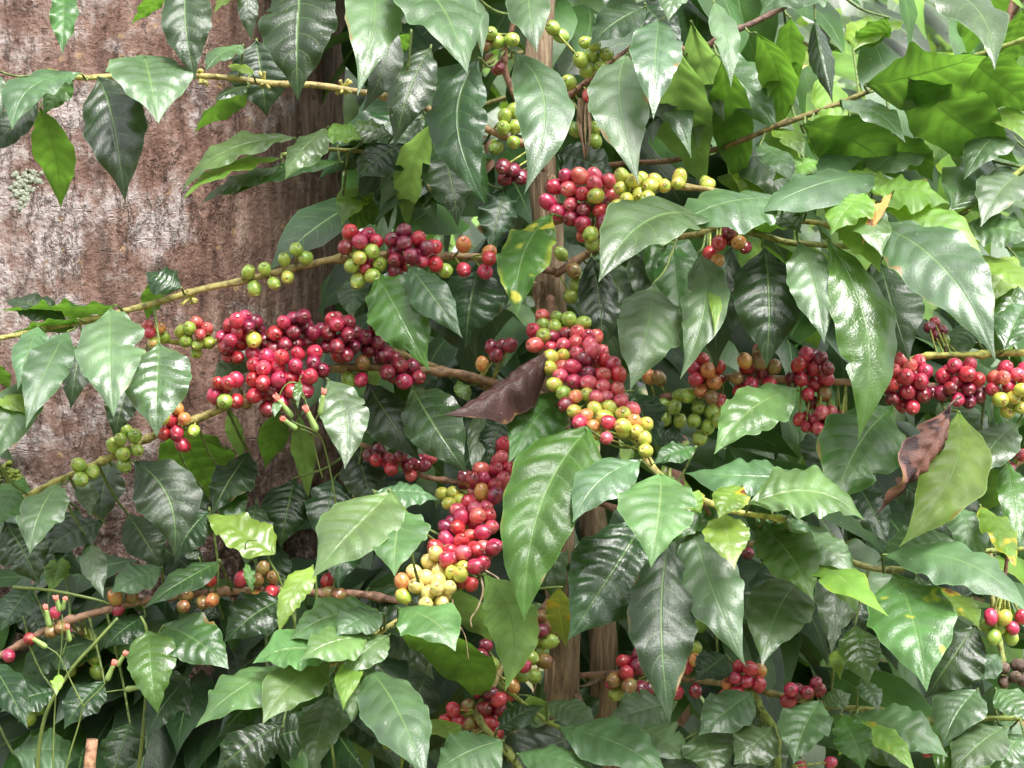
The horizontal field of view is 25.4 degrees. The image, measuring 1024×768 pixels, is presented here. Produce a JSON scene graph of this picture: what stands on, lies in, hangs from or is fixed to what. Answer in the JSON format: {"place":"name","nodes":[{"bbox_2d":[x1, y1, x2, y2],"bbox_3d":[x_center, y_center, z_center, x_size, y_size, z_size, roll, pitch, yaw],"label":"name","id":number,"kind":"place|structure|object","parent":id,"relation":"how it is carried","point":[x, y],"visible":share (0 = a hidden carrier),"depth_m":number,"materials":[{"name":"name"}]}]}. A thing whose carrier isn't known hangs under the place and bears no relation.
{"place":"outdoors","nodes":[
{"label":"outdoors","id":0,"kind":"place"},
{"bbox_2d":[346,0,835,388],"label":"sky","id":1,"kind":"structure","parent":0,"point":[640,384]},
{"bbox_2d":[410,389,802,766],"bbox_3d":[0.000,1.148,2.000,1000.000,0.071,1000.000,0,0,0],"label":"ground","id":2,"kind":"structure","parent":0,"point":[528,683],"depth_m":9.28,"materials":[{"name":"soil"}]},
{"bbox_2d":[27,595,139,767],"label":"tassel weed","id":3,"kind":"object","parent":2,"relation":"on","point":[57,682],"visible":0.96,"depth_m":1.90,"materials":[{"name":"green plant"}]},
{"bbox_2d":[12,585,228,767],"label":"leafy weed","id":4,"kind":"object","parent":2,"relation":"on","point":[152,657],"visible":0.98,"depth_m":1.91,"materials":[{"name":"green plant"}]},
{"bbox_2d":[0,0,345,678],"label":"shade tree","id":5,"kind":"object","parent":2,"relation":"on","point":[95,237],"visible":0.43,"depth_m":2.24,"materials":[{"name":"brown plant"}]},
{"bbox_2d":[207,512,335,767],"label":"leafy weed","id":6,"kind":"object","parent":2,"relation":"on","point":[245,534],"visible":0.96,"depth_m":1.93,"materials":[{"name":"green plant"}]},
{"bbox_2d":[342,45,617,767],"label":"coffee shrub","id":7,"kind":"object","parent":2,"relation":"on","point":[526,316],"visible":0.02,"depth_m":3.68,"materials":[{"name":"green plant"}]},
{"bbox_2d":[0,0,1023,767],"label":"coffee tree","id":8,"kind":"object","parent":2,"relation":"on","point":[180,740],"visible":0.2,"depth_m":2.17,"materials":[{"name":"green plant"}]},
{"bbox_2d":[83,738,97,767],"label":"cut stub","id":9,"kind":"object","parent":8,"relation":"attached to","point":[90,753],"visible":1,"depth_m":1.94,"materials":[{"name":"brown plant"}]},
{"bbox_2d":[49,0,482,110],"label":"coffee branch","id":10,"kind":"object","parent":8,"relation":"attached to","point":[295,34],"visible":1,"depth_m":1.89,"materials":[{"name":"green plant"}]},
{"bbox_2d":[0,337,544,596],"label":"coffee branch","id":11,"kind":"object","parent":8,"relation":"attached to","point":[186,477],"visible":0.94,"depth_m":1.96,"materials":[{"name":"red plant"}]},
{"bbox_2d":[272,376,335,503],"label":"tassel weed","id":12,"kind":"object","parent":11,"relation":"attached to","point":[297,392],"visible":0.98,"depth_m":1.91,"materials":[{"name":"green plant"}]},
{"bbox_2d":[0,499,554,767],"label":"coffee branch","id":13,"kind":"object","parent":8,"relation":"attached to","point":[189,572],"visible":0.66,"depth_m":1.96,"materials":[{"name":"green plant"}]},
{"bbox_2d":[0,223,556,454],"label":"coffee branch","id":14,"kind":"object","parent":8,"relation":"attached to","point":[111,365],"visible":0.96,"depth_m":1.93,"materials":[{"name":"green plant"}]},
{"bbox_2d":[104,309,490,466],"bbox_3d":[-0.155,0.011,2.023,0.412,0.152,0.136,0,0,-18],"label":"coffee branch","id":15,"kind":"object","parent":8,"relation":"attached to","point":[243,330],"visible":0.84,"depth_m":1.98,"materials":[{"name":"red plant"}]},
{"bbox_2d":[0,29,613,225],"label":"coffee branch","id":16,"kind":"object","parent":8,"relation":"attached to","point":[115,124],"visible":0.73,"depth_m":1.99,"materials":[{"name":"green plant"}]},
{"bbox_2d":[182,118,516,244],"bbox_3d":[-0.137,-0.179,1.990,0.173,0.120,0.276,0,0,41],"label":"coffee branch","id":17,"kind":"object","parent":8,"relation":"attached to","point":[497,217],"visible":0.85,"depth_m":2.00,"materials":[{"name":"green plant"}]},
{"bbox_2d":[196,436,569,767],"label":"coffee branch","id":18,"kind":"object","parent":8,"relation":"attached to","point":[328,677],"visible":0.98,"depth_m":1.81,"materials":[{"name":"green plant"}]},
{"bbox_2d":[452,599,468,658],"bbox_3d":[-0.042,0.200,1.857,0.014,0.048,0.006,0,0,0],"label":"dry tendril","id":19,"kind":"object","parent":18,"relation":"hanging from","point":[465,637],"visible":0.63,"depth_m":1.85,"materials":[{"name":"brown plant"}]},
{"bbox_2d":[470,573,483,626],"bbox_3d":[-0.028,0.176,1.865,0.009,0.047,0.011,0,0,37],"label":"dry tendril","id":20,"kind":"object","parent":18,"relation":"hanging from","point":[482,593],"visible":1,"depth_m":1.86,"materials":[{"name":"brown plant"}]},
{"bbox_2d":[261,442,578,594],"bbox_3d":[-0.070,0.129,2.058,0.305,0.156,0.103,0,0,-31],"label":"coffee branch","id":21,"kind":"object","parent":8,"relation":"attached to","point":[290,508],"visible":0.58,"depth_m":2.02,"materials":[{"name":"green plant"}]},
{"bbox_2d":[425,0,574,202],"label":"coffee branch","id":22,"kind":"object","parent":8,"relation":"attached to","point":[456,117],"visible":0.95,"depth_m":1.90,"materials":[{"name":"green plant"}]},
{"bbox_2d":[431,594,589,767],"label":"coffee branch","id":23,"kind":"object","parent":8,"relation":"attached to","point":[477,748],"visible":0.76,"depth_m":1.90,"materials":[{"name":"green plant"}]},
{"bbox_2d":[497,680,733,767],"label":"coffee branch","id":24,"kind":"object","parent":8,"relation":"attached to","point":[636,729],"visible":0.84,"depth_m":1.90,"materials":[{"name":"green plant"}]},
{"bbox_2d":[500,295,863,723],"bbox_3d":[0.095,0.092,1.853,0.355,0.345,0.260,0,0,38],"label":"coffee branch","id":25,"kind":"object","parent":8,"relation":"attached to","point":[645,578],"visible":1,"depth_m":1.81,"materials":[{"name":"green plant"}]},
{"bbox_2d":[444,347,557,423],"bbox_3d":[-0.003,-0.002,1.902,0.033,0.070,0.145,0,0,34],"label":"dry leaf","id":26,"kind":"object","parent":25,"relation":"attached to","point":[510,397],"visible":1,"depth_m":1.89,"materials":[{"name":"brown plant"}]},
{"bbox_2d":[545,0,891,187],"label":"coffee branch","id":27,"kind":"object","parent":8,"relation":"attached to","point":[703,101],"visible":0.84,"depth_m":2.03,"materials":[{"name":"green plant"}]},
{"bbox_2d":[496,167,995,440],"bbox_3d":[0.183,-0.072,1.867,0.432,0.236,0.246,0,0,23],"label":"coffee branch","id":28,"kind":"object","parent":8,"relation":"attached to","point":[924,244],"visible":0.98,"depth_m":1.86,"materials":[{"name":"green plant"}]},
{"bbox_2d":[554,224,1023,389],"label":"coffee branch","id":29,"kind":"object","parent":8,"relation":"attached to","point":[661,300],"visible":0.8,"depth_m":1.93,"materials":[{"name":"green plant"}]},
{"bbox_2d":[566,502,1023,691],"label":"coffee branch","id":30,"kind":"object","parent":8,"relation":"attached to","point":[910,622],"visible":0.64,"depth_m":1.85,"materials":[{"name":"green plant"}]},
{"bbox_2d":[578,620,1023,767],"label":"coffee branch","id":31,"kind":"object","parent":8,"relation":"attached to","point":[893,735],"visible":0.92,"depth_m":1.91,"materials":[{"name":"green plant"}]},
{"bbox_2d":[695,650,837,767],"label":"coffee branch","id":32,"kind":"object","parent":31,"relation":"attached to","point":[728,715],"visible":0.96,"depth_m":1.90,"materials":[{"name":"green plant"}]},
{"bbox_2d":[609,7,1023,231],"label":"coffee branch","id":33,"kind":"object","parent":8,"relation":"attached to","point":[952,105],"visible":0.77,"depth_m":1.98,"materials":[{"name":"green plant"}]},
{"bbox_2d":[629,0,1008,118],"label":"coffee branch","id":34,"kind":"object","parent":8,"relation":"attached to","point":[655,49],"visible":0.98,"depth_m":1.88,"materials":[{"name":"green plant"}]},
{"bbox_2d":[624,344,1023,546],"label":"coffee branch","id":35,"kind":"object","parent":8,"relation":"attached to","point":[958,477],"visible":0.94,"depth_m":1.94,"materials":[{"name":"green plant"}]},
{"bbox_2d":[876,395,961,514],"bbox_3d":[0.339,0.058,1.853,0.090,0.098,0.026,0,0,-30],"label":"dry leaf","id":36,"kind":"object","parent":35,"relation":"hanging from","point":[918,453],"visible":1,"depth_m":1.84,"materials":[{"name":"brown plant"}]},
{"bbox_2d":[764,128,1023,298],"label":"coffee branch","id":37,"kind":"object","parent":8,"relation":"attached to","point":[984,180],"visible":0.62,"depth_m":1.96,"materials":[{"name":"green plant"}]},
{"bbox_2d":[850,303,1023,544],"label":"coffee branch","id":38,"kind":"object","parent":8,"relation":"attached to","point":[958,341],"visible":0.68,"depth_m":2.00,"materials":[{"name":"green plant"}]},
{"bbox_2d":[904,448,1023,724],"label":"coffee branch","id":39,"kind":"object","parent":8,"relation":"attached to","point":[966,660],"visible":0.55,"depth_m":1.96,"materials":[{"name":"green plant"}]},
{"bbox_2d":[410,217,937,765],"bbox_3d":[0.391,0.338,5.120,1.734,1.625,1.424,0,0,0],"label":"coffee shrub","id":40,"kind":"object","parent":2,"relation":"on","point":[806,233],"depth_m":4.74,"materials":[{"name":"green plant"}]},
{"bbox_2d":[342,0,1023,308],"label":"treeline","id":41,"kind":"object","parent":2,"relation":"on","point":[941,45],"visible":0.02,"depth_m":12.12,"materials":[{"name":"green plant"}]},
{"bbox_2d":[343,0,1023,767],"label":"coffee shrub","id":42,"kind":"object","parent":2,"relation":"on","point":[689,718],"visible":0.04,"depth_m":3.04,"materials":[{"name":"green plant"}]},
{"bbox_2d":[595,0,1023,767],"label":"coffee shrub","id":43,"kind":"object","parent":2,"relation":"on","point":[807,26],"visible":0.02,"depth_m":4.28,"materials":[{"name":"green plant"}]},
{"bbox_2d":[711,212,1023,767],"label":"coffee shrub","id":44,"kind":"object","parent":2,"relation":"on","point":[950,323],"depth_m":3.20,"materials":[{"name":"green plant"}]}
]}

